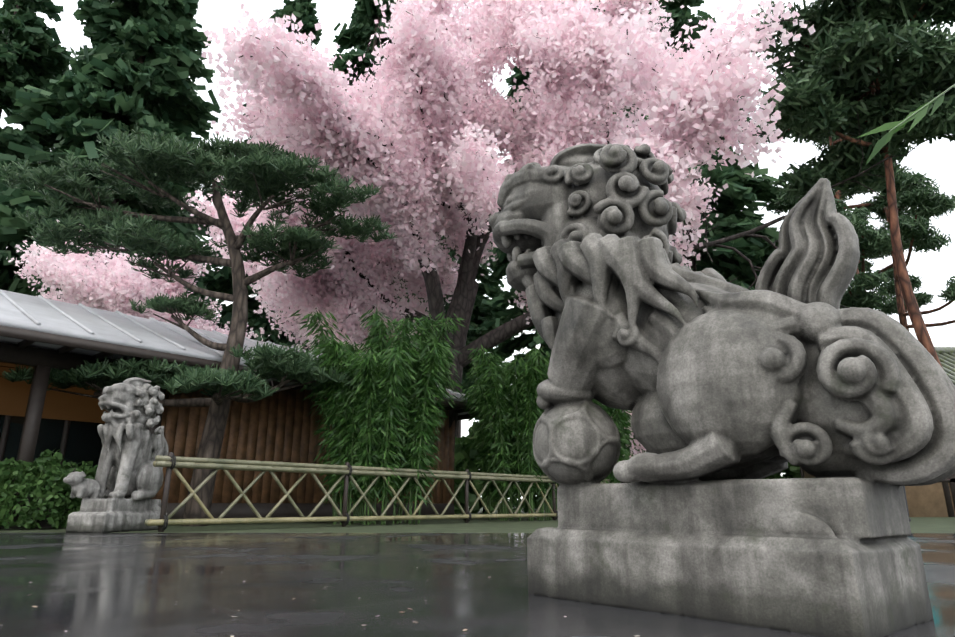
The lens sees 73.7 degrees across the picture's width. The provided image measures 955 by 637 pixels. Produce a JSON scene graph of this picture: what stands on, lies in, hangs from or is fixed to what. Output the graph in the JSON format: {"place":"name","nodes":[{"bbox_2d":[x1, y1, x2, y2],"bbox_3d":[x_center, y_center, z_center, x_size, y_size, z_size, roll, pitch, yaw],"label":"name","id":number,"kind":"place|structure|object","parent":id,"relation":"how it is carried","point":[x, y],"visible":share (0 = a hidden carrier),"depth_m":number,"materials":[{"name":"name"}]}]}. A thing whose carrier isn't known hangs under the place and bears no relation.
{"place":"outdoors","nodes":[
{"label":"outdoors","id":0,"kind":"place"},
{"bbox_2d":[0,533,954,636],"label":"plaza paving","id":1,"kind":"structure","parent":0,"point":[127,585],"depth_m":2.82,"materials":[{"name":"grey stone"}]},
{"bbox_2d":[29,544,639,636],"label":"fallen petals","id":2,"kind":"object","parent":1,"relation":"on","point":[327,586],"visible":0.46,"depth_m":2.14,"materials":[{"name":"pink plant"}]},
{"bbox_2d":[488,144,954,636],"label":"komainu statue","id":3,"kind":"object","parent":1,"relation":"on","point":[731,395],"visible":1,"depth_m":2.29,"materials":[{"name":"stone"}]},
{"bbox_2d":[0,507,954,532],"bbox_3d":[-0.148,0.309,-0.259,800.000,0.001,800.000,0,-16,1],"label":"ground","id":4,"kind":"structure","parent":0,"point":[917,525],"depth_m":10.73,"materials":[{"name":"soil"}]},
{"bbox_2d":[0,0,76,291],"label":"cedar tree","id":5,"kind":"object","parent":4,"relation":"on","point":[31,50],"visible":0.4,"depth_m":39.35,"materials":[{"name":"green plant"}]},
{"bbox_2d":[0,449,97,529],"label":"azalea shrub","id":6,"kind":"object","parent":4,"relation":"on","point":[46,474],"visible":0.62,"depth_m":9.94,"materials":[{"name":"green plant"}]},
{"bbox_2d":[23,42,118,151],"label":"cedar tree","id":7,"kind":"object","parent":4,"relation":"on","point":[73,68],"visible":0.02,"depth_m":53.10,"materials":[{"name":"green plant"}]},
{"bbox_2d":[0,19,216,318],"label":"cedar tree","id":8,"kind":"object","parent":4,"relation":"on","point":[46,138],"depth_m":40.67,"materials":[{"name":"green plant"}]},
{"bbox_2d":[0,0,222,312],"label":"cedar tree","id":9,"kind":"object","parent":4,"relation":"on","point":[144,81],"visible":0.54,"depth_m":33.12,"materials":[{"name":"green plant"}]},
{"bbox_2d":[63,377,167,532],"bbox_3d":[-5.214,2.028,9.614,0.856,2.244,1.588,-3,-17,10],"label":"komainu statue","id":10,"kind":"object","parent":4,"relation":"on","point":[133,447],"visible":0.98,"depth_m":9.34,"materials":[{"name":"stone"}]},
{"bbox_2d":[6,220,262,340],"bbox_3d":[-15.831,2.859,27.836,11.812,12.390,12.630,0,-16,1],"label":"cherry tree","id":11,"kind":"object","parent":4,"relation":"on","point":[115,283],"visible":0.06,"depth_m":23.81,"materials":[{"name":"pink plant"}]},
{"bbox_2d":[0,125,397,525],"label":"pine tree","id":12,"kind":"object","parent":4,"relation":"on","point":[102,221],"visible":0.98,"depth_m":12.76,"materials":[{"name":"green plant"}]},
{"bbox_2d":[0,289,478,528],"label":"pavilion building","id":13,"kind":"structure","parent":4,"relation":"on","point":[43,336],"depth_m":12.93,"materials":[{"name":"brown wood"}]},
{"bbox_2d":[198,0,322,344],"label":"cedar tree","id":14,"kind":"object","parent":4,"relation":"on","point":[304,12],"visible":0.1,"depth_m":45.85,"materials":[{"name":"green plant"}]},
{"bbox_2d":[329,12,371,90],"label":"cedar tree","id":15,"kind":"object","parent":4,"relation":"on","point":[365,47],"depth_m":62.15,"materials":[{"name":"green plant"}]},
{"bbox_2d":[271,0,447,350],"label":"cedar tree","id":16,"kind":"object","parent":4,"relation":"on","point":[362,29],"visible":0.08,"depth_m":46.77,"materials":[{"name":"green plant"}]},
{"bbox_2d":[290,307,465,524],"bbox_3d":[-2.102,1.987,13.475,3.896,4.492,4.120,0,-16,1],"label":"bamboo shrub","id":17,"kind":"object","parent":4,"relation":"on","point":[405,375],"visible":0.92,"depth_m":12.73,"materials":[{"name":"green plant"}]},
{"bbox_2d":[145,452,617,531],"bbox_3d":[0.827,4.092,14.621,0.219,1.130,16.036,-15,-22,41],"label":"bamboo fence","id":18,"kind":"object","parent":4,"relation":"on","point":[171,461],"visible":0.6,"depth_m":11.12,"materials":[{"name":"wood"}]},
{"bbox_2d":[420,86,513,437],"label":"cedar tree","id":19,"kind":"object","parent":4,"relation":"on","point":[489,288],"visible":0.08,"depth_m":58.18,"materials":[{"name":"green plant"}]},
{"bbox_2d":[459,345,558,520],"bbox_3d":[1.203,2.905,16.469,3.468,4.411,3.330,0,-16,1],"label":"bamboo shrub","id":20,"kind":"object","parent":4,"relation":"on","point":[494,395],"visible":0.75,"depth_m":15.78,"materials":[{"name":"green plant"}]},
{"bbox_2d":[469,64,551,509],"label":"cedar tree","id":21,"kind":"object","parent":4,"relation":"on","point":[510,346],"visible":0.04,"depth_m":50.30,"materials":[{"name":"green plant"}]},
{"bbox_2d":[181,0,921,456],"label":"cherry tree","id":22,"kind":"object","parent":4,"relation":"on","point":[421,128],"visible":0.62,"depth_m":16.80,"materials":[{"name":"pink plant"}]},
{"bbox_2d":[592,399,631,482],"bbox_3d":[3.432,3.504,18.075,2.750,4.162,2.639,15,-22,-42],"label":"bamboo shrub","id":23,"kind":"object","parent":4,"relation":"on","point":[619,417],"visible":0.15,"depth_m":18.02,"materials":[{"name":"green plant"}]},
{"bbox_2d":[528,0,696,424],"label":"cedar tree","id":24,"kind":"object","parent":4,"relation":"on","point":[537,339],"visible":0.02,"depth_m":42.19,"materials":[{"name":"green plant"}]},
{"bbox_2d":[454,406,800,513],"bbox_3d":[0.306,5.809,29.087,90.525,6.546,9.572,0,-16,1],"label":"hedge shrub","id":25,"kind":"object","parent":4,"relation":"on","point":[464,455],"visible":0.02,"depth_m":28.11,"materials":[{"name":"green plant"}]},
{"bbox_2d":[599,0,786,289],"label":"cedar tree","id":26,"kind":"object","parent":4,"relation":"on","point":[739,193],"visible":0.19,"depth_m":37.21,"materials":[{"name":"green plant"}]},
{"bbox_2d":[731,0,954,367],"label":"red pine tree","id":27,"kind":"object","parent":4,"relation":"on","point":[878,63],"visible":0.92,"depth_m":16.82,"materials":[{"name":"green plant"}]},
{"bbox_2d":[758,122,928,309],"bbox_3d":[20.253,-1.479,34.666,9.026,23.323,11.911,0,-16,1],"label":"red pine tree","id":28,"kind":"object","parent":4,"relation":"on","point":[874,244],"visible":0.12,"depth_m":31.07,"materials":[{"name":"green plant"}]},
{"bbox_2d":[800,347,954,516],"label":"building","id":29,"kind":"structure","parent":4,"relation":"on","point":[937,499],"depth_m":19.89,"materials":[{"name":"paint"}]},
{"bbox_2d":[813,132,954,331],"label":"red pine tree","id":30,"kind":"object","parent":4,"relation":"on","point":[924,203],"visible":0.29,"depth_m":38.77,"materials":[{"name":"green plant"}]},
{"bbox_2d":[0,0,954,499],"label":"sky","id":31,"kind":"structure","parent":0,"point":[936,159],"materials":[{"name":"white"}]},
{"bbox_2d":[857,84,954,163],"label":"bamboo leaves","id":32,"kind":"object","parent":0,"point":[918,114],"visible":1,"depth_m":2.35,"materials":[{"name":"green plant"}]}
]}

